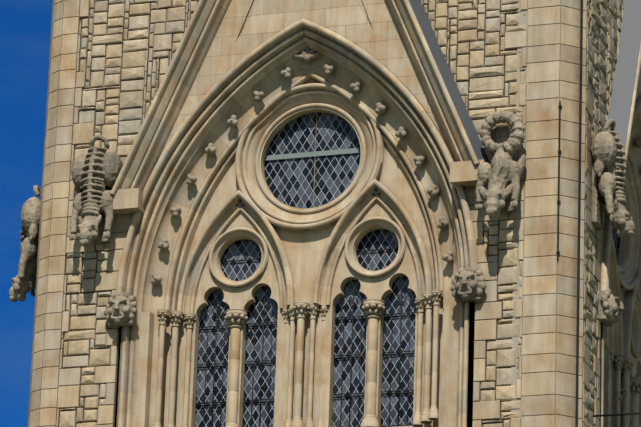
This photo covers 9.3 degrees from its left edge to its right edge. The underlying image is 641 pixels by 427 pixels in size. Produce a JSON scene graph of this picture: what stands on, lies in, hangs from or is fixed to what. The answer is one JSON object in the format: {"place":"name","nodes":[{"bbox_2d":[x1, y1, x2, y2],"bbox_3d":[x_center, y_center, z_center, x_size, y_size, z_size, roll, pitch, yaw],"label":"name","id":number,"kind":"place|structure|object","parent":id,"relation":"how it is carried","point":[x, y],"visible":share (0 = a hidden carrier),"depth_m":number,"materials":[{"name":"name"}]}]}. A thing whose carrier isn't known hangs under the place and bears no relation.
{"place":"outdoors","nodes":[
{"label":"outdoors","id":0,"kind":"place"},
{"bbox_2d":[0,0,52,426],"label":"sky","id":1,"kind":"structure","parent":0,"point":[25,25],"materials":[{"name":"blue"}]},
{"bbox_2d":[59,0,517,426],"bbox_3d":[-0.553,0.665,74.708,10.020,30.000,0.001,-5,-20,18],"label":"mortar joints","id":2,"kind":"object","parent":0,"point":[468,81],"depth_m":75.32,"materials":[{"name":"grey concrete"}]},
{"bbox_2d":[59,0,198,426],"bbox_3d":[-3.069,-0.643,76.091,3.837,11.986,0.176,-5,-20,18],"label":"stone wall","id":3,"kind":"structure","parent":2,"relation":"attached to","point":[130,60],"depth_m":76.89,"materials":[{"name":"beige stone"}]},
{"bbox_2d":[56,0,133,426],"bbox_3d":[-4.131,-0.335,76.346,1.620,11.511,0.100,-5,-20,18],"label":"corner stones","id":4,"kind":"object","parent":3,"relation":"attached to","point":[69,381],"visible":0.6,"depth_m":75.74,"materials":[{"name":"stone"}]},
{"bbox_2d":[69,135,122,247],"bbox_3d":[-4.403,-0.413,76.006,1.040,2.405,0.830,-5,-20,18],"label":"gargoyle","id":5,"kind":"object","parent":3,"relation":"attached to","point":[95,171],"visible":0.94,"depth_m":75.92,"materials":[{"name":"stone"}]},
{"bbox_2d":[117,27,469,426],"bbox_3d":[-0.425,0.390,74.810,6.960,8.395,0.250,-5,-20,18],"label":"arch orders","id":6,"kind":"object","parent":2,"relation":"attached to","point":[230,94],"visible":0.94,"depth_m":75.57,"materials":[{"name":"stone"}]},
{"bbox_2d":[104,292,136,326],"bbox_3d":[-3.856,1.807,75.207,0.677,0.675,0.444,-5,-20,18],"label":"lion head sculpture","id":7,"kind":"object","parent":6,"relation":"attached to","point":[120,310],"visible":1,"depth_m":75.12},
{"bbox_2d":[116,19,477,292],"bbox_3d":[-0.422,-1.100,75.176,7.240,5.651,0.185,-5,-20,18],"label":"arch molding","id":8,"kind":"structure","parent":6,"relation":"attached to","point":[221,83],"depth_m":75.70,"materials":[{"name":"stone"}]},
{"bbox_2d":[107,159,484,215],"bbox_3d":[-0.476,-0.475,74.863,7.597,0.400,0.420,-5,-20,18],"label":"kneeler stones","id":9,"kind":"object","parent":8,"relation":"attached to","point":[130,201],"visible":0.64,"depth_m":75.62,"materials":[{"name":"stone"}]},
{"bbox_2d":[450,267,485,302],"bbox_3d":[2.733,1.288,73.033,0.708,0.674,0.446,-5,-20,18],"label":"lion head sculpture","id":10,"kind":"object","parent":6,"relation":"attached to","point":[469,284],"visible":1,"depth_m":72.94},
{"bbox_2d":[110,0,478,194],"bbox_3d":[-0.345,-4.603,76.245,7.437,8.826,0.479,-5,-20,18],"label":"gable coping","id":11,"kind":"object","parent":2,"relation":"attached to","point":[171,95],"visible":0.94,"depth_m":76.06,"materials":[{"name":"stone"}]},
{"bbox_2d":[159,0,455,161],"bbox_3d":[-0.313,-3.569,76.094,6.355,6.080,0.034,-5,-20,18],"label":"gable wall","id":12,"kind":"structure","parent":11,"relation":"attached to","point":[247,27],"depth_m":76.20,"materials":[{"name":"beige stone"}]},
{"bbox_2d":[409,0,488,162],"bbox_3d":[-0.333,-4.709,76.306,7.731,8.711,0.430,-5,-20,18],"label":"gable roof","id":13,"kind":"structure","parent":11,"relation":"attached to","point":[446,75],"depth_m":74.52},
{"bbox_2d":[136,290,458,426],"bbox_3d":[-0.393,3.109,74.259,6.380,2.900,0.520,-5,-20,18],"label":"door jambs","id":14,"kind":"object","parent":2,"relation":"attached to","point":[446,376],"visible":0.58,"depth_m":74.84,"materials":[{"name":"stone"}]},
{"bbox_2d":[421,0,526,426],"bbox_3d":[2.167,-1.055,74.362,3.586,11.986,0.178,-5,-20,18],"label":"stone wall","id":15,"kind":"structure","parent":2,"relation":"attached to","point":[506,276],"depth_m":74.39,"materials":[{"name":"beige stone"}]},
{"bbox_2d":[475,110,525,217],"bbox_3d":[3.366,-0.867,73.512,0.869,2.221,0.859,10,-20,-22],"label":"gargoyle","id":16,"kind":"object","parent":15,"relation":"attached to","point":[499,174],"visible":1,"depth_m":73.36,"materials":[{"name":"beige stone"}]},
{"bbox_2d":[464,0,527,426],"bbox_3d":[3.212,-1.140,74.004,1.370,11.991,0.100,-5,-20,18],"label":"front wall ashlar quoins","id":17,"kind":"object","parent":2,"relation":"attached to","point":[488,310],"visible":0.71,"depth_m":73.06,"materials":[{"name":"stone"}]},
{"bbox_2d":[115,294,474,426],"bbox_3d":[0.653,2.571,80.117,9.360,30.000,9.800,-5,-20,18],"label":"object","id":18,"kind":"object","parent":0,"point":[471,365],"depth_m":73.87,"materials":[{"name":"black"}]},
{"bbox_2d":[59,0,582,426],"bbox_3d":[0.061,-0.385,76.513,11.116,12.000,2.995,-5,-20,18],"label":"corner mortar backing","id":19,"kind":"object","parent":18,"relation":"attached to","point":[524,20],"depth_m":73.97,"materials":[{"name":"beige concrete"}]},
{"bbox_2d":[174,107,434,426],"bbox_3d":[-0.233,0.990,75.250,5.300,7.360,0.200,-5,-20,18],"label":"window tracery","id":20,"kind":"object","parent":19,"relation":"attached to","point":[304,251],"visible":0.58,"depth_m":74.99,"materials":[{"name":"stone"}]},
{"bbox_2d":[177,179,432,313],"bbox_3d":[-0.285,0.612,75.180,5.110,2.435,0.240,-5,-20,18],"label":"pointed arches","id":21,"kind":"structure","parent":20,"relation":"attached to","point":[234,205],"depth_m":75.07,"materials":[{"name":"stone"}]},
{"bbox_2d":[195,112,415,426],"bbox_3d":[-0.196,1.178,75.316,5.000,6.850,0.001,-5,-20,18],"label":"window glass","id":22,"kind":"object","parent":20,"relation":"attached to","point":[308,204],"depth_m":75.17,"materials":[{"name":"glass"}]},
{"bbox_2d":[195,113,415,426],"bbox_3d":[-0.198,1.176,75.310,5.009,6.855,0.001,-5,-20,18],"label":"lead cames","id":23,"kind":"object","parent":22,"relation":"attached to","point":[336,304],"visible":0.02,"depth_m":75.16,"materials":[{"name":"grey"}]},
{"bbox_2d":[196,248,415,426],"bbox_3d":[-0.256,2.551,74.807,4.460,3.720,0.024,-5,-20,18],"label":"window bars","id":24,"kind":"object","parent":20,"relation":"attached to","point":[270,362],"visible":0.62,"depth_m":74.72,"materials":[{"name":"black metal"}]},
{"bbox_2d":[209,83,405,287],"bbox_3d":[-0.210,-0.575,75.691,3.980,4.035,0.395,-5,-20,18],"label":"round window frames","id":25,"kind":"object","parent":20,"relation":"attached to","point":[252,188],"visible":0.85,"depth_m":75.64,"materials":[{"name":"beige stone"}]},
{"bbox_2d":[265,148,360,160],"bbox_3d":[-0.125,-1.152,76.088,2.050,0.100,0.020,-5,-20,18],"label":"window crossbar","id":26,"kind":"object","parent":25,"relation":"attached to","point":[312,154],"visible":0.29,"depth_m":76.08,"materials":[{"name":"metal"}]},
{"bbox_2d":[313,113,316,207],"bbox_3d":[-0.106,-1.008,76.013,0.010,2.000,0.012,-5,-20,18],"label":"window bar","id":27,"kind":"object","parent":25,"relation":"attached to","point":[315,155],"visible":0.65,"depth_m":76.06,"materials":[{"name":"metal"}]},
{"bbox_2d":[27,0,586,426],"bbox_3d":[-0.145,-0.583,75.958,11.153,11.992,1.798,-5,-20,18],"label":"corner buttress","id":28,"kind":"structure","parent":19,"relation":"attached to","point":[553,59],"depth_m":73.91,"materials":[{"name":"stone"}]},
{"bbox_2d":[9,185,40,301],"bbox_3d":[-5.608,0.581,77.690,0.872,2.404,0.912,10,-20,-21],"label":"gargoyle","id":29,"kind":"object","parent":28,"relation":"attached to","point":[23,282],"visible":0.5,"depth_m":77.38,"materials":[{"name":"stone"}]},
{"bbox_2d":[556,101,561,259],"bbox_3d":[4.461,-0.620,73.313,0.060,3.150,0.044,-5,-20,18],"label":"lightning rod cable","id":30,"kind":"object","parent":28,"relation":"attached to","point":[559,152],"visible":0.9,"depth_m":73.29,"materials":[{"name":"black metal"}]},
{"bbox_2d":[582,0,588,426],"bbox_3d":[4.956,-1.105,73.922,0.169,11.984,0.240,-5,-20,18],"label":"joint","id":31,"kind":"object","parent":28,"relation":"attached to","point":[586,169],"visible":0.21,"depth_m":73.75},
{"bbox_2d":[575,0,607,426],"bbox_3d":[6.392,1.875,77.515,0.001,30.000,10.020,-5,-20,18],"label":"wall backing mortar","id":32,"kind":"object","parent":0,"point":[579,210],"depth_m":73.29,"materials":[{"name":"grey"}]},
{"bbox_2d":[583,0,624,426],"bbox_3d":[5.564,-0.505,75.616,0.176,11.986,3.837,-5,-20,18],"label":"stone wall","id":33,"kind":"structure","parent":32,"relation":"attached to","point":[606,16],"depth_m":75.12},
{"bbox_2d":[582,2,604,426],"bbox_3d":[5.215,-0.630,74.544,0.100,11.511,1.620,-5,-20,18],"label":"ashlar wall quoins","id":34,"kind":"object","parent":33,"relation":"attached to","point":[597,260],"visible":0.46,"depth_m":73.78,"materials":[{"name":"stone"}]},
{"bbox_2d":[593,388,640,426],"bbox_3d":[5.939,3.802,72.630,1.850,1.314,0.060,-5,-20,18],"label":"wrought iron bracket","id":35,"kind":"object","parent":34,"relation":"attached to","point":[621,413],"visible":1,"depth_m":72.82,"materials":[{"name":"black metal"}]},
{"bbox_2d":[591,119,634,237],"bbox_3d":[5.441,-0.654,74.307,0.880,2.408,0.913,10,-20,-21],"label":"gargoyle","id":36,"kind":"object","parent":33,"relation":"attached to","point":[609,166],"visible":1,"depth_m":74.00,"materials":[{"name":"stone"}]},
{"bbox_2d":[625,43,640,163],"bbox_3d":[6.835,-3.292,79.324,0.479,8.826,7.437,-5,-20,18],"label":"gable coping","id":37,"kind":"object","parent":32,"relation":"attached to","point":[633,106],"visible":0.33,"depth_m":76.00,"materials":[{"name":"stone"}]},
{"bbox_2d":[607,0,640,149],"bbox_3d":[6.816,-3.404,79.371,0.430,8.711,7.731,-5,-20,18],"label":"roof","id":38,"kind":"structure","parent":37,"relation":"attached to","point":[623,82],"depth_m":76.59,"materials":[{"name":"grey"}]},
{"bbox_2d":[636,67,640,99],"bbox_3d":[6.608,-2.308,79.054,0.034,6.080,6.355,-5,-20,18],"label":"ashlar gable","id":39,"kind":"object","parent":37,"relation":"attached to","point":[638,89],"visible":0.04,"depth_m":78.34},
{"bbox_2d":[599,109,640,426],"bbox_3d":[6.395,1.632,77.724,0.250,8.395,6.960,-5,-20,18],"label":"arch orders","id":40,"kind":"object","parent":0,"point":[601,400],"visible":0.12,"depth_m":73.78,"materials":[{"name":"stone"}]},
{"bbox_2d":[600,95,640,290],"bbox_3d":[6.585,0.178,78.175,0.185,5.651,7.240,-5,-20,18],"label":"face arch hood mould","id":41,"kind":"object","parent":40,"relation":"attached to","point":[606,252],"visible":0.42,"depth_m":74.50,"materials":[{"name":"stone"}]},
{"bbox_2d":[598,288,623,326],"bbox_3d":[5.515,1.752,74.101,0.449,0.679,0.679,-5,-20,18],"label":"carved stone head","id":42,"kind":"object","parent":41,"relation":"attached to","point":[610,306],"visible":0.98,"depth_m":73.92},
{"bbox_2d":[603,193,625,211],"bbox_3d":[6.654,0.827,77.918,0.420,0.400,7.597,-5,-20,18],"label":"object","id":43,"kind":"object","parent":41,"relation":"attached to","point":[604,209],"visible":0.07,"depth_m":74.75,"materials":[{"name":"stone"}]},
{"bbox_2d":[603,187,640,426],"bbox_3d":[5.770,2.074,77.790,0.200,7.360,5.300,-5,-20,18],"label":"window tracery","id":44,"kind":"object","parent":40,"relation":"in","point":[610,374],"visible":0.21,"depth_m":77.26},
{"bbox_2d":[612,226,619,258],"bbox_3d":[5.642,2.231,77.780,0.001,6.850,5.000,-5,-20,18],"label":"window","id":45,"kind":"structure","parent":44,"relation":"in","point":[615,238],"depth_m":79.16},
{"bbox_2d":[609,150,640,357],"bbox_3d":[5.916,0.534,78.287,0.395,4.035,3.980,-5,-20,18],"label":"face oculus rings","id":46,"kind":"object","parent":44,"relation":"attached to","point":[628,271],"visible":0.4,"depth_m":79.34,"materials":[{"name":"stone"}]},
{"bbox_2d":[610,371,638,426],"bbox_3d":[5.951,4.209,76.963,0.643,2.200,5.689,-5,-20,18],"label":"columns","id":47,"kind":"structure","parent":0,"point":[623,382],"depth_m":77.09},
{"bbox_2d":[604,327,640,395],"bbox_3d":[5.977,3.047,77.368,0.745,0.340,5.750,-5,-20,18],"label":"column capitals","id":48,"kind":"object","parent":47,"relation":"attached to","point":[622,364],"visible":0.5,"depth_m":77.26,"materials":[{"name":"stone"}]},
{"bbox_2d":[626,114,640,201],"bbox_3d":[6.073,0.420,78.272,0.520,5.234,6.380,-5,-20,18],"label":"arch orders","id":49,"kind":"object","parent":47,"relation":"attached to","point":[635,163],"visible":0.06,"depth_m":79.43,"materials":[{"name":"stone"}]},
{"bbox_2d":[631,125,640,148],"bbox_3d":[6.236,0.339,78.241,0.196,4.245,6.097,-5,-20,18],"label":"carved ornament","id":50,"kind":"object","parent":49,"relation":"attached to","point":[637,142],"visible":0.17,"depth_m":79.20,"materials":[{"name":"stone"}]},
{"bbox_2d":[609,236,640,357],"bbox_3d":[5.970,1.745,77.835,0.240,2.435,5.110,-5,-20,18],"label":"arch mouldings","id":51,"kind":"object","parent":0,"point":[620,337],"visible":0.38,"depth_m":77.31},
{"bbox_3d":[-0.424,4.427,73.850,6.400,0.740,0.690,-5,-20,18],"label":"window sill flashing","id":52,"kind":"object","parent":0,"visible":0},
{"bbox_2d":[154,305,438,426],"bbox_3d":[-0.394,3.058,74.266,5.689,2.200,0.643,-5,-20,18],"label":"columns","id":53,"kind":"structure","parent":52,"relation":"on","point":[428,414],"depth_m":74.21,"materials":[{"name":"stone"}]},
{"bbox_2d":[157,289,442,329],"bbox_3d":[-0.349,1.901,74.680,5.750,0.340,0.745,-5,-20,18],"label":"column capitals","id":54,"kind":"object","parent":53,"relation":"on","point":[370,308],"visible":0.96,"depth_m":74.66,"materials":[{"name":"stone"}]},
{"bbox_2d":[141,48,458,314],"bbox_3d":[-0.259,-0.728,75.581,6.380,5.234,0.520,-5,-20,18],"label":"arch inner orders","id":55,"kind":"object","parent":54,"relation":"on","point":[191,201],"visible":0.81,"depth_m":75.97,"materials":[{"name":"stone"}]},
{"bbox_2d":[151,64,453,284],"bbox_3d":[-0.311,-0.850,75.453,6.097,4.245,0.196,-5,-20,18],"label":"carved ornaments","id":56,"kind":"object","parent":55,"relation":"attached to","point":[419,161],"visible":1,"depth_m":75.66,"materials":[{"name":"stone"}]},
{"bbox_2d":[293,46,321,61],"bbox_3d":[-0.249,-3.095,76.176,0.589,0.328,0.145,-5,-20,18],"label":"carved ornament","id":57,"kind":"object","parent":55,"relation":"attached to","point":[308,55],"visible":0.88,"depth_m":76.13,"materials":[{"name":"stone"}]}
]}

